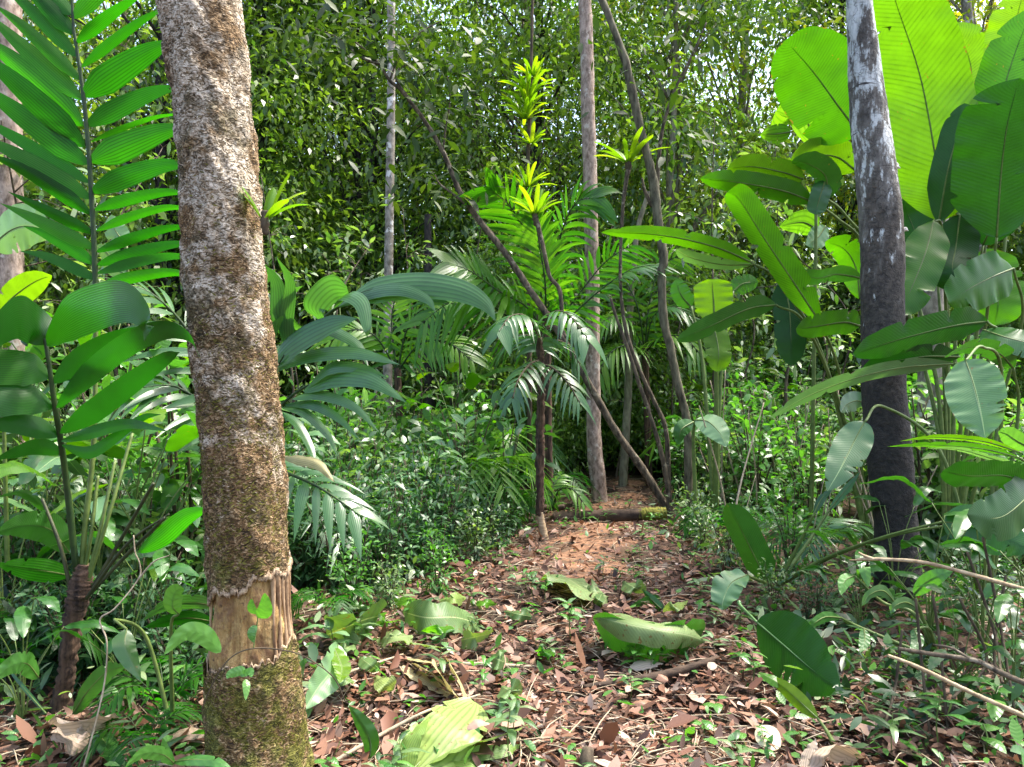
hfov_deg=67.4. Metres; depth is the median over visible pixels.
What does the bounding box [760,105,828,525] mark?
lobed leaf plant
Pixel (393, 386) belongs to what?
forest tree
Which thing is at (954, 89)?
giant herb
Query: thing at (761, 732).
seedling
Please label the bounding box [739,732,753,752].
seedling
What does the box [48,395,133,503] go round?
leafy shrub
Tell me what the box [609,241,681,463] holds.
sapling
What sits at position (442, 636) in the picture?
seedling
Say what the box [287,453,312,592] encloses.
dark bush
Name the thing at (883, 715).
dark log
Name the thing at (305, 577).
dark bush
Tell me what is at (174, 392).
broad leaved herb
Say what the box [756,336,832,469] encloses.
leafy shrub
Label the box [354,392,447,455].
pale shrub
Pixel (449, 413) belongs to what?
leafy shrub
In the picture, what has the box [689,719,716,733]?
seedling
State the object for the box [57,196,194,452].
forest tree
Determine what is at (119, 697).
young palm
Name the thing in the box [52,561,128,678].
dark bush
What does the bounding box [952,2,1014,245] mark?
forest tree
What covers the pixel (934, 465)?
leafy shrub
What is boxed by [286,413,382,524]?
pale shrub
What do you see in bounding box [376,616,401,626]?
cut leaf piece
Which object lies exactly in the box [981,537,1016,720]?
hanging root
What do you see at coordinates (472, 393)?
sapling
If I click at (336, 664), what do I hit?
wilted leaf
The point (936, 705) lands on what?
seedling
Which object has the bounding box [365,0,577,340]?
forest tree
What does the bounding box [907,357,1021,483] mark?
leafy shrub
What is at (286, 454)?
dark bush
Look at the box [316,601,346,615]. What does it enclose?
seedling
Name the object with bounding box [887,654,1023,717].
dry branch
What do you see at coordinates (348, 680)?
cut leaf piece
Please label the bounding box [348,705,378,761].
narrow leaf
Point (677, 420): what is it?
pale shrub
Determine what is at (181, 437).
broad leaved herb
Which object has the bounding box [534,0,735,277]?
forest tree
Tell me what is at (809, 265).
sapling
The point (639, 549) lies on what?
seedling
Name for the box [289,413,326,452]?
pale shrub
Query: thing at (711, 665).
dead leaf
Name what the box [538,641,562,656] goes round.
seedling
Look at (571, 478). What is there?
young palm
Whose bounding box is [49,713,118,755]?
dry leaf
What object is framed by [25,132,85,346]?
forest tree
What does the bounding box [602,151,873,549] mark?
broad leaved herb
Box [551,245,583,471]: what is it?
sapling
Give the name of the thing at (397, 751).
seedling
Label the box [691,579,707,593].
seedling
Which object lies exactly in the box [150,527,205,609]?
dark bush
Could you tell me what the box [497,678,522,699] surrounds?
cut leaf piece
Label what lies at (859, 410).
leafy shrub
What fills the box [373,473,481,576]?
dark bush
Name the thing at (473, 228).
sapling
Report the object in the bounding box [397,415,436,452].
pale shrub
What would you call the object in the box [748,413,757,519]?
dry stalk
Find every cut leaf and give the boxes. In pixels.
[324,598,386,644]
[402,599,483,634]
[540,571,608,604]
[630,589,664,613]
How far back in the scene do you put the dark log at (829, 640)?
4.57 m
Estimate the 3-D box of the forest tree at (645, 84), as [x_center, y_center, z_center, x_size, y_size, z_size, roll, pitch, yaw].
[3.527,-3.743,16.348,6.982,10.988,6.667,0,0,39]
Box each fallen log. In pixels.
[520,504,564,510]
[553,507,666,521]
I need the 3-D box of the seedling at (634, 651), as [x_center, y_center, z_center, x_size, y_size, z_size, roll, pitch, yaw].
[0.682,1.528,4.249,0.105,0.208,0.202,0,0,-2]
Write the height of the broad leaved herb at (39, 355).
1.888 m
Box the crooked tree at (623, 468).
[618,191,649,486]
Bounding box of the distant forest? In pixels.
[49,8,988,409]
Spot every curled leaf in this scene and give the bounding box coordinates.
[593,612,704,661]
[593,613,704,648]
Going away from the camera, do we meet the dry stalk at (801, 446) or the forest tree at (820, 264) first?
the dry stalk at (801, 446)
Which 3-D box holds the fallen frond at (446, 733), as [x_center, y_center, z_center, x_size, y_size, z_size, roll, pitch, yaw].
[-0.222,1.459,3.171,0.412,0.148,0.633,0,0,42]
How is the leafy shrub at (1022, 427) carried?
on the ground at (546, 613)
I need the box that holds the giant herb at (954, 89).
[771,0,1023,564]
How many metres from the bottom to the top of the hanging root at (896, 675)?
0.339 m
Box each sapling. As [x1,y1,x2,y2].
[0,120,105,389]
[36,276,106,418]
[85,115,178,487]
[189,236,300,410]
[259,166,317,453]
[276,217,389,437]
[276,248,352,421]
[320,246,404,419]
[346,304,416,417]
[372,186,441,417]
[401,320,464,421]
[445,280,536,430]
[453,158,516,426]
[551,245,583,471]
[561,201,693,478]
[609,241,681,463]
[651,208,710,478]
[657,99,748,483]
[698,162,778,404]
[698,242,809,467]
[728,114,816,405]
[736,192,859,467]
[774,281,859,475]
[780,249,861,431]
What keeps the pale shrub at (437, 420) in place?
on the ground at (546, 613)
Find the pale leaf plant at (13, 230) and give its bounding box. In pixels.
[0,204,133,510]
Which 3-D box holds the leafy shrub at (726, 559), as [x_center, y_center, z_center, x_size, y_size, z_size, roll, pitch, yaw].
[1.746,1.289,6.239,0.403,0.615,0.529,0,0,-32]
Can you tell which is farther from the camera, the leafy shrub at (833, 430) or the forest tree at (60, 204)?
the forest tree at (60, 204)
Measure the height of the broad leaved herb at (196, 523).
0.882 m
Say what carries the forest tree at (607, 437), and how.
on the ground at (546, 613)
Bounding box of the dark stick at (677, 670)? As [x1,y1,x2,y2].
[583,655,719,687]
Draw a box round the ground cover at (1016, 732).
[0,476,1023,766]
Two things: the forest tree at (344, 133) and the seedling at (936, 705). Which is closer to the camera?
the seedling at (936, 705)
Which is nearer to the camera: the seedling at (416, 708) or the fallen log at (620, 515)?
the seedling at (416, 708)
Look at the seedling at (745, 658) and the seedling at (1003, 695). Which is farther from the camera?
the seedling at (745, 658)
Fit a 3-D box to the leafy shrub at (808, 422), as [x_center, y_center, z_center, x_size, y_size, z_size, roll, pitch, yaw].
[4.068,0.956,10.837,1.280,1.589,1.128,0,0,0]
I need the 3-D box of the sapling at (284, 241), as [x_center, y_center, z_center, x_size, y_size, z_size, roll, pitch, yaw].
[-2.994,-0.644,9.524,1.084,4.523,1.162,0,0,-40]
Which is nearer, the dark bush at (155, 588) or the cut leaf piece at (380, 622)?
the dark bush at (155, 588)
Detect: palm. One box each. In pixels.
[0,0,202,714]
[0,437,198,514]
[0,608,117,704]
[42,464,175,499]
[67,654,205,749]
[70,700,202,766]
[86,258,495,558]
[283,416,430,450]
[287,486,395,573]
[291,583,375,618]
[306,267,497,439]
[340,515,462,566]
[391,167,679,504]
[396,450,558,524]
[426,426,566,487]
[442,432,575,477]
[482,310,608,539]
[488,490,557,515]
[514,471,600,498]
[580,245,719,485]
[639,415,806,464]
[652,423,697,458]
[666,505,771,542]
[754,515,873,575]
[807,432,1022,491]
[836,458,1008,499]
[845,442,1022,495]
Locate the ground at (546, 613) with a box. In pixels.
[0,437,1023,766]
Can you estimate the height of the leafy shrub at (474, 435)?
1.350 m
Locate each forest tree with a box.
[22,0,145,221]
[22,0,177,421]
[22,0,285,415]
[23,0,395,465]
[23,63,111,305]
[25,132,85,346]
[25,221,134,434]
[33,0,441,401]
[41,25,168,367]
[43,0,407,435]
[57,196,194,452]
[63,0,175,243]
[84,0,365,284]
[104,0,499,293]
[106,0,415,388]
[133,0,472,306]
[145,8,442,256]
[242,0,572,409]
[243,0,518,417]
[269,267,379,454]
[290,0,550,303]
[312,265,479,416]
[332,3,611,407]
[348,0,740,420]
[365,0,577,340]
[375,0,706,409]
[379,256,553,426]
[421,1,690,417]
[431,210,642,480]
[486,0,860,466]
[504,10,687,333]
[518,0,853,437]
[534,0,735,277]
[541,0,902,395]
[552,40,734,384]
[559,242,737,468]
[563,221,818,477]
[564,2,770,274]
[598,53,733,276]
[665,23,847,345]
[680,0,1023,407]
[687,238,855,429]
[696,112,859,377]
[730,0,1015,341]
[751,0,998,299]
[759,0,1002,267]
[763,206,978,433]
[788,0,1021,257]
[798,190,913,364]
[817,257,1022,425]
[913,242,1023,425]
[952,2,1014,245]
[959,222,1023,431]
[977,7,1023,328]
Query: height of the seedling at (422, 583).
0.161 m
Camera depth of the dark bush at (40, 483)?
4.80 m
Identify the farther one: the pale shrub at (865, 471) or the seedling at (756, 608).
the pale shrub at (865, 471)
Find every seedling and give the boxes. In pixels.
[110,653,150,730]
[121,728,187,766]
[163,664,198,700]
[293,627,315,647]
[304,618,366,646]
[314,757,338,764]
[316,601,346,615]
[321,763,340,766]
[332,565,347,595]
[354,611,380,653]
[359,691,372,706]
[362,751,398,766]
[374,754,407,766]
[379,760,413,766]
[387,730,429,766]
[404,699,424,712]
[418,580,426,596]
[420,647,465,683]
[432,629,455,653]
[462,583,487,603]
[468,612,485,628]
[473,655,495,672]
[474,672,488,692]
[478,698,524,761]
[482,697,508,717]
[494,670,512,680]
[494,693,537,728]
[498,541,509,555]
[503,561,514,581]
[504,574,524,585]
[504,662,526,674]
[517,568,536,590]
[518,471,592,522]
[519,574,539,599]
[522,572,548,586]
[524,605,542,613]
[535,637,553,645]
[536,546,551,555]
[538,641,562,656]
[539,577,552,604]
[553,598,584,617]
[555,653,564,671]
[557,602,586,644]
[562,662,575,671]
[567,743,581,756]
[568,762,595,766]
[571,622,585,638]
[592,555,618,581]
[617,565,642,577]
[619,668,644,702]
[620,650,645,664]
[627,643,644,661]
[630,544,646,563]
[631,559,656,580]
[632,522,649,534]
[632,678,653,686]
[636,648,661,670]
[667,735,696,744]
[686,578,711,594]
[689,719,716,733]
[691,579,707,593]
[696,602,720,618]
[699,695,728,712]
[701,630,728,646]
[705,763,731,766]
[707,611,726,623]
[716,729,764,766]
[730,652,750,660]
[732,607,751,619]
[734,652,768,680]
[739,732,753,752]
[747,605,767,617]
[754,749,774,756]
[756,724,769,740]
[783,731,809,746]
[810,597,851,629]
[836,561,874,604]
[852,628,875,658]
[867,708,925,760]
[879,588,905,619]
[887,716,921,729]
[894,647,927,683]
[909,692,970,742]
[955,719,1006,753]
[957,676,1023,732]
[981,682,1007,721]
[1010,739,1023,746]
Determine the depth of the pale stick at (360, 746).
3.25 m
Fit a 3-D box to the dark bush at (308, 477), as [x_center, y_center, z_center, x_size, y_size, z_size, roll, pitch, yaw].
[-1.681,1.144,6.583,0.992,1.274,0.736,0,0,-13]
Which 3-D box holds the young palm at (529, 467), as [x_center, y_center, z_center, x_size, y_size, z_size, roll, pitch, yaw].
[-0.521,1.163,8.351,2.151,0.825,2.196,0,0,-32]
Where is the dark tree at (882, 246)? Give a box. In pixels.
[846,0,924,605]
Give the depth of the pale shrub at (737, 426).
9.90 m
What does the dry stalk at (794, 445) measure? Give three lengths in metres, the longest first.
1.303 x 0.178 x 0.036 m
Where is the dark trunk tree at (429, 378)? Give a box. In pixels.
[424,214,434,421]
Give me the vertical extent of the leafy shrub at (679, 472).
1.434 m
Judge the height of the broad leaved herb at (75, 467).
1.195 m
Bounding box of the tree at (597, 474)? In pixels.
[578,0,607,502]
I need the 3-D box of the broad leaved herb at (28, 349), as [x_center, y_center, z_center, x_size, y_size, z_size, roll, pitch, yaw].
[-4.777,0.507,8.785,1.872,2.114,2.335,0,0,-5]
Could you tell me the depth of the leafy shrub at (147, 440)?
5.78 m
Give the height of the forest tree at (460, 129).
9.976 m
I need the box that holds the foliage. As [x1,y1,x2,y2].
[0,464,1023,760]
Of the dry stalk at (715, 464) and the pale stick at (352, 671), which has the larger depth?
the dry stalk at (715, 464)
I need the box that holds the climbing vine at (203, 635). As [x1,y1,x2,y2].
[164,593,345,709]
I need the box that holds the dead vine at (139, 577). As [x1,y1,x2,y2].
[83,535,168,766]
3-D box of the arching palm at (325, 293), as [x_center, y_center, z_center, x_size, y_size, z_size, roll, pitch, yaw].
[-1.247,0.421,4.399,2.400,2.262,0.843,0,0,8]
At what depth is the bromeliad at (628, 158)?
8.70 m
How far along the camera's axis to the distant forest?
38.51 m
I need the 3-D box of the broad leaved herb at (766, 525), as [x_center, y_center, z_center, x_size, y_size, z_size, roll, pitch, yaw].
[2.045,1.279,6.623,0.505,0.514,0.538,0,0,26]
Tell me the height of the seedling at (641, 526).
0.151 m
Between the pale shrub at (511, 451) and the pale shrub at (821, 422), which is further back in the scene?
the pale shrub at (821, 422)
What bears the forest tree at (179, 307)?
on the ground at (546, 613)
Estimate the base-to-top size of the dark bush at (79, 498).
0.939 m
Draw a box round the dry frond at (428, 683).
[402,656,466,699]
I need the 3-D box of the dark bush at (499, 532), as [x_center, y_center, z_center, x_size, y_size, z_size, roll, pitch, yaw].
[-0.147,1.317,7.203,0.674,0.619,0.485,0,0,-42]
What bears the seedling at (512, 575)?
on the ground at (546, 613)
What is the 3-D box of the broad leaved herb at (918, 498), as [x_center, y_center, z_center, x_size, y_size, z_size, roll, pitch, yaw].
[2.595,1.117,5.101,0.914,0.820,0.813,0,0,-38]
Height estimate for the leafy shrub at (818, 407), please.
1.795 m
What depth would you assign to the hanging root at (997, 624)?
3.56 m
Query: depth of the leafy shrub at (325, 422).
8.79 m
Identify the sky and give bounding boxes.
[23,0,1003,348]
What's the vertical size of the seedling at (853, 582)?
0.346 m
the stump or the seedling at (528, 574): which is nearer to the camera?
the stump
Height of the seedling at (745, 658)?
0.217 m
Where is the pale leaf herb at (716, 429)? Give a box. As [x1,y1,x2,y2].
[673,414,729,511]
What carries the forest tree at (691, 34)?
on the ground at (546, 613)
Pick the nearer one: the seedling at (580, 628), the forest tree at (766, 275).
the seedling at (580, 628)
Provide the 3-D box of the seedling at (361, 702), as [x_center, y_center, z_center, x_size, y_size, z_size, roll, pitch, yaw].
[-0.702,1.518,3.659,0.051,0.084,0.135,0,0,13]
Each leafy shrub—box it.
[0,400,65,503]
[0,423,126,583]
[9,458,127,526]
[18,456,205,629]
[24,335,191,554]
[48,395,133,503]
[58,270,285,633]
[82,424,202,591]
[282,351,365,484]
[293,462,390,575]
[310,418,399,484]
[312,367,403,461]
[312,411,402,483]
[313,367,416,503]
[322,427,424,520]
[323,518,388,615]
[330,408,410,502]
[366,549,412,610]
[376,402,448,437]
[383,428,419,479]
[390,423,486,511]
[394,456,497,547]
[395,403,450,440]
[397,427,451,516]
[410,517,463,600]
[416,380,512,527]
[440,370,513,502]
[447,370,496,411]
[447,501,507,561]
[492,464,530,537]
[534,366,582,465]
[561,383,605,462]
[644,403,710,500]
[665,476,722,536]
[668,368,760,509]
[671,414,766,512]
[675,491,725,555]
[681,362,740,461]
[689,381,774,481]
[690,385,751,459]
[697,505,768,570]
[705,372,807,525]
[710,340,802,450]
[724,360,820,501]
[729,415,798,504]
[747,557,807,612]
[752,471,828,581]
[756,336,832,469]
[760,410,839,527]
[772,387,840,508]
[773,397,848,485]
[773,414,836,498]
[774,420,864,527]
[775,385,830,481]
[796,375,834,436]
[803,431,852,508]
[815,380,1022,561]
[835,392,868,493]
[907,338,1022,507]
[907,339,1023,563]
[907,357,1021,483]
[908,335,1020,460]
[913,373,1022,430]
[913,414,988,558]
[987,387,1023,564]
[1003,402,1023,451]
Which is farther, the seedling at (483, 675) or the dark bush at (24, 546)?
the dark bush at (24, 546)
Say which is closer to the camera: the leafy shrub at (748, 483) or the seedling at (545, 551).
the seedling at (545, 551)
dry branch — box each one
[849,552,1023,589]
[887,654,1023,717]
[898,644,1023,685]
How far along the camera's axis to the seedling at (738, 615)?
4.80 m
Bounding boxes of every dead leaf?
[171,727,203,741]
[467,719,488,730]
[535,625,554,633]
[630,659,662,670]
[630,700,652,709]
[656,674,667,681]
[707,662,716,669]
[867,720,874,729]
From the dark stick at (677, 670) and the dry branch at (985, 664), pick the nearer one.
the dry branch at (985, 664)
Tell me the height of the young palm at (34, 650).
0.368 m
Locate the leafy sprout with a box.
[809,567,952,658]
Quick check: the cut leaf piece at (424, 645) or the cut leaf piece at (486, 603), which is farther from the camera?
the cut leaf piece at (486, 603)
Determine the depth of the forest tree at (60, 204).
14.09 m
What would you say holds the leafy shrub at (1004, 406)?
on the ground at (546, 613)
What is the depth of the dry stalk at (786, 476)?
9.06 m
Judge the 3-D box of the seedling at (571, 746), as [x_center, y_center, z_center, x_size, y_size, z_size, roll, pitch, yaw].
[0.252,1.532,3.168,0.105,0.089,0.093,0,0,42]
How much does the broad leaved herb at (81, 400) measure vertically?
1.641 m
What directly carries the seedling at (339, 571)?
on the ground at (546, 613)
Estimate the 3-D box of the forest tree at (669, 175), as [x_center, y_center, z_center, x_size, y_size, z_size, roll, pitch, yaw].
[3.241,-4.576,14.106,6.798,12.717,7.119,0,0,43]
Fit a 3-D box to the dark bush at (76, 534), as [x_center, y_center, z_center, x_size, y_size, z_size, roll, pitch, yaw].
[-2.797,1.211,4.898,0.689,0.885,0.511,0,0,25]
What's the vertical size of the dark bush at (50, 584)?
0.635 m
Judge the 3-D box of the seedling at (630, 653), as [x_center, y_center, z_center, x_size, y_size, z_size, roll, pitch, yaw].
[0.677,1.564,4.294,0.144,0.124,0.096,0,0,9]
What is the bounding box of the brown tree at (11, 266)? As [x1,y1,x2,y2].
[0,0,25,475]
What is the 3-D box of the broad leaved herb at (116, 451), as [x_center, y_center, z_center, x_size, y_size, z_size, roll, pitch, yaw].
[-2.208,0.927,4.444,1.104,1.247,1.377,0,0,25]
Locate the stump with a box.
[578,746,593,766]
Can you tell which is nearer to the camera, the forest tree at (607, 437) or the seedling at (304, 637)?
the seedling at (304, 637)
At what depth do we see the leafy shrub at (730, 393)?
10.83 m
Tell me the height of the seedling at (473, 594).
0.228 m
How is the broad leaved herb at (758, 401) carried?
on the ground at (546, 613)
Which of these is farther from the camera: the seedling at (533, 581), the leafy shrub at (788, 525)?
the leafy shrub at (788, 525)
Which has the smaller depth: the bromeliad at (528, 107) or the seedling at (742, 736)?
the seedling at (742, 736)
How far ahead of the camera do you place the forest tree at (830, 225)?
23.12 m
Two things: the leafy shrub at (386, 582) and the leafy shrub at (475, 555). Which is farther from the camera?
the leafy shrub at (475, 555)
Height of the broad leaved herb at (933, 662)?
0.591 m
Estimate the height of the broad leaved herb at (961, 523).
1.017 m
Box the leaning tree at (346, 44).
[258,0,775,520]
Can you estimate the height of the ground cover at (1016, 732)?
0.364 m
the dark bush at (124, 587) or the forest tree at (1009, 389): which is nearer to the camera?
the dark bush at (124, 587)
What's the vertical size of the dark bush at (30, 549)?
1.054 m
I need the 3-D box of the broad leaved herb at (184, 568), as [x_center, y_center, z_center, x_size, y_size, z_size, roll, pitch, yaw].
[-1.725,1.143,3.466,0.767,0.689,0.683,0,0,11]
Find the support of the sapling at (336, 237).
on the ground at (546, 613)
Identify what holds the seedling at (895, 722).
on the ground at (546, 613)
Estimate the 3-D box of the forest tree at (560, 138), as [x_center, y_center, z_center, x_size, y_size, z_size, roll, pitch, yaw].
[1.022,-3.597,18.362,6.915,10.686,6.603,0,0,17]
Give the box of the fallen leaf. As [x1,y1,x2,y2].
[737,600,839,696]
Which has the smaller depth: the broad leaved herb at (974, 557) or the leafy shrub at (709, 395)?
the broad leaved herb at (974, 557)
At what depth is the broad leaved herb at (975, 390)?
4.82 m
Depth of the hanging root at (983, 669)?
3.58 m
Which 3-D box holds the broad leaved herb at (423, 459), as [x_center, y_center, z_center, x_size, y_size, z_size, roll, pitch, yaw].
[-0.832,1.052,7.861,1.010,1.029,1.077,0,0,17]
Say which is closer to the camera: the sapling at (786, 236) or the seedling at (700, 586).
the seedling at (700, 586)
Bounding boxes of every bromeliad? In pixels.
[242,173,307,234]
[498,65,556,93]
[499,88,553,124]
[501,78,549,104]
[503,162,555,187]
[509,183,561,225]
[511,121,549,146]
[514,56,548,80]
[595,126,669,175]
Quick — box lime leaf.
[758,672,834,744]
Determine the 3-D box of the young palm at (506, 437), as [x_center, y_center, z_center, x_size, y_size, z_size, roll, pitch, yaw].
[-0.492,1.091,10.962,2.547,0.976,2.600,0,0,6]
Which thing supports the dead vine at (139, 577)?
hanging from the understory palm at (37, 81)
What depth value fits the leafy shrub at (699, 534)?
6.77 m
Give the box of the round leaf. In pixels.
[755,725,780,749]
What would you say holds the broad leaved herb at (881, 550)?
on the ground at (546, 613)
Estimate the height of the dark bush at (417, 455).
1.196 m
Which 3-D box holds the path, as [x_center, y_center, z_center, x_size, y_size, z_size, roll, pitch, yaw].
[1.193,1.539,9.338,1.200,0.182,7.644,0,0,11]
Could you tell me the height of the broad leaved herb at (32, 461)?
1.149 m
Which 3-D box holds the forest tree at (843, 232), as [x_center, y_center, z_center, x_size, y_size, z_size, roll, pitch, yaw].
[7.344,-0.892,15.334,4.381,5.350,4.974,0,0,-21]
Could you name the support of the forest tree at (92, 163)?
on the ground at (546, 613)
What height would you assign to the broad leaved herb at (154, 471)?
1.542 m
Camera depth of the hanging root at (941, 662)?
3.52 m
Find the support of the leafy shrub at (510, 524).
on the ground at (546, 613)
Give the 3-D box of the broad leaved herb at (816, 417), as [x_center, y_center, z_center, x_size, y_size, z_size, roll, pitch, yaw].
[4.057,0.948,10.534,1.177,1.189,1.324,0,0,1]
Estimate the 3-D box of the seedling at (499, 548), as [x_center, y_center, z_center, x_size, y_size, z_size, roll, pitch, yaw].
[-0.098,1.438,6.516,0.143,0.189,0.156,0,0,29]
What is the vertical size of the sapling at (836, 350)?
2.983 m
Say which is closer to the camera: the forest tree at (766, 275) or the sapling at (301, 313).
the sapling at (301, 313)
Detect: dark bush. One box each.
[0,482,62,640]
[0,491,138,647]
[0,564,135,679]
[5,567,142,696]
[13,472,158,585]
[15,463,170,595]
[15,568,131,682]
[43,482,159,547]
[51,490,93,555]
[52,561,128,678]
[55,514,96,587]
[83,544,201,686]
[127,586,208,701]
[131,573,213,671]
[139,579,203,664]
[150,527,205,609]
[285,436,333,555]
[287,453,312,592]
[287,460,362,589]
[287,491,377,594]
[288,445,374,571]
[296,428,399,546]
[303,463,407,587]
[324,448,420,566]
[333,479,432,595]
[352,433,440,535]
[360,462,443,582]
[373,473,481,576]
[380,439,455,549]
[416,458,511,542]
[420,454,485,556]
[447,468,513,538]
[470,488,521,549]
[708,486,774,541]
[772,559,858,626]
[935,525,1023,609]
[981,549,1022,580]
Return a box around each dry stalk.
[699,406,731,542]
[710,380,743,504]
[721,370,725,516]
[727,402,764,550]
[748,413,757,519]
[782,428,796,510]
[784,417,815,498]
[791,402,809,505]
[795,433,807,505]
[808,480,823,564]
[828,409,839,517]
[838,391,850,512]
[851,471,871,523]
[858,467,873,530]
[914,396,928,440]
[916,465,937,506]
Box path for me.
[517,475,657,588]
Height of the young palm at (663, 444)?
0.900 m
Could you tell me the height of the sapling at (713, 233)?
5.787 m
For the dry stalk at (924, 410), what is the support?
on the ground at (546, 613)
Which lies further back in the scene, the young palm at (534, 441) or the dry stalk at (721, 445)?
the young palm at (534, 441)
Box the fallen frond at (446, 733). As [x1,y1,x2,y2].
[393,697,527,766]
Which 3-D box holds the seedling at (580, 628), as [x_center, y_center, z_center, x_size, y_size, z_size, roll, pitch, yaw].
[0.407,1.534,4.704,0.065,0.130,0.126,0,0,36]
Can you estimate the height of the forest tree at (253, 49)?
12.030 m
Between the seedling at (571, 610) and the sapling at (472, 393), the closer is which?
the seedling at (571, 610)
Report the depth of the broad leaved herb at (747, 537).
5.21 m
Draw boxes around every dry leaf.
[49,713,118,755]
[799,738,864,766]
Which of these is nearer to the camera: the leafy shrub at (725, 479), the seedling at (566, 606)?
the seedling at (566, 606)
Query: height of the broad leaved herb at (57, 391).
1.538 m
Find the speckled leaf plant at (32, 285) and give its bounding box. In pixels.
[0,271,51,571]
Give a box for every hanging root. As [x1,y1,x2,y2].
[882,629,903,729]
[914,598,930,732]
[932,595,948,727]
[948,663,973,724]
[951,598,988,698]
[966,552,1002,683]
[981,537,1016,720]
[993,575,1006,738]
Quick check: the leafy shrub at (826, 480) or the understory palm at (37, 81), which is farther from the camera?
the leafy shrub at (826, 480)
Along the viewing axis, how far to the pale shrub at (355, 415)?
8.82 m
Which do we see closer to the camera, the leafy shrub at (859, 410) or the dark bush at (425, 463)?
the dark bush at (425, 463)
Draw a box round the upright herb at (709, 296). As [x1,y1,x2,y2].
[670,274,757,522]
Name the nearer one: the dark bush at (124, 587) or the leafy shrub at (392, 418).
the dark bush at (124, 587)
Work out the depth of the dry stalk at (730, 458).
8.55 m
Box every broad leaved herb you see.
[0,303,188,506]
[0,375,119,476]
[0,405,145,593]
[0,409,291,603]
[0,419,167,589]
[0,441,137,657]
[0,455,114,617]
[0,490,203,598]
[0,495,177,614]
[0,510,213,766]
[0,596,119,718]
[1,442,200,594]
[8,341,101,497]
[9,383,55,474]
[26,343,187,437]
[31,562,199,707]
[46,388,111,433]
[47,439,201,597]
[52,531,206,657]
[79,505,204,608]
[110,397,194,494]
[125,739,229,766]
[128,366,188,486]
[288,430,340,480]
[359,394,451,436]
[375,362,553,444]
[378,389,441,434]
[388,433,476,511]
[403,401,501,436]
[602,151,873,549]
[660,415,762,489]
[665,364,801,431]
[696,414,796,491]
[711,472,1023,609]
[745,506,777,528]
[751,400,857,433]
[770,306,1023,590]
[788,413,849,451]
[794,530,919,631]
[820,486,969,612]
[846,511,972,651]
[859,476,1023,657]
[880,578,1023,707]
[890,426,1023,541]
[905,452,1023,607]
[914,563,1023,708]
[940,529,1023,582]
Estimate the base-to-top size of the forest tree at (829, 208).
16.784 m
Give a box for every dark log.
[823,627,898,647]
[832,706,953,728]
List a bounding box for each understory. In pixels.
[0,520,213,691]
[825,543,1023,742]
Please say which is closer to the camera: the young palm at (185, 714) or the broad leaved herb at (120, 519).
the young palm at (185, 714)
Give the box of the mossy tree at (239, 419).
[155,0,314,766]
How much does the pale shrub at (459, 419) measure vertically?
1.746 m
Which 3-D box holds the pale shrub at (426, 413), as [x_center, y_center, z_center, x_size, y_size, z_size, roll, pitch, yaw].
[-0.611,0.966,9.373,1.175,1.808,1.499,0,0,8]
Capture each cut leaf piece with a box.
[339,676,353,686]
[340,643,355,652]
[347,602,366,613]
[358,656,379,672]
[373,675,396,693]
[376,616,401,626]
[376,629,412,647]
[394,597,414,605]
[410,642,445,647]
[421,625,453,633]
[439,592,465,605]
[460,626,493,649]
[470,599,495,607]
[490,649,507,671]
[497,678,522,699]
[504,608,532,621]
[537,645,554,659]
[593,592,604,605]
[621,579,645,593]
[663,600,687,611]
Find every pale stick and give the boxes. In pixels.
[303,653,403,691]
[337,694,479,759]
[451,662,533,667]
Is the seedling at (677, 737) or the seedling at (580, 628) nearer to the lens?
the seedling at (677, 737)
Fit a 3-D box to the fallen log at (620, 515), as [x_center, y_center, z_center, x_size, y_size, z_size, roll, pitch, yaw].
[1.065,1.444,8.403,1.239,0.206,0.158,0,0,4]
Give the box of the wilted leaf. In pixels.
[305,642,350,708]
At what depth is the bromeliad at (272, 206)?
2.85 m
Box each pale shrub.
[0,476,127,640]
[40,381,85,428]
[50,391,92,443]
[284,387,386,493]
[285,407,360,492]
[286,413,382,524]
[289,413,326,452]
[306,393,374,470]
[332,388,417,448]
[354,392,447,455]
[359,394,389,441]
[389,410,489,516]
[396,453,477,519]
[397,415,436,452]
[406,428,491,528]
[408,389,506,447]
[418,400,512,450]
[427,392,517,527]
[429,390,563,529]
[658,399,753,501]
[691,396,785,505]
[726,413,809,518]
[790,405,845,486]
[834,413,867,493]
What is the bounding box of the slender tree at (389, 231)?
[383,0,394,450]
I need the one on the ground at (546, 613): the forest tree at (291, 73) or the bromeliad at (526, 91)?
the forest tree at (291, 73)
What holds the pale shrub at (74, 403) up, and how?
on the ground at (546, 613)

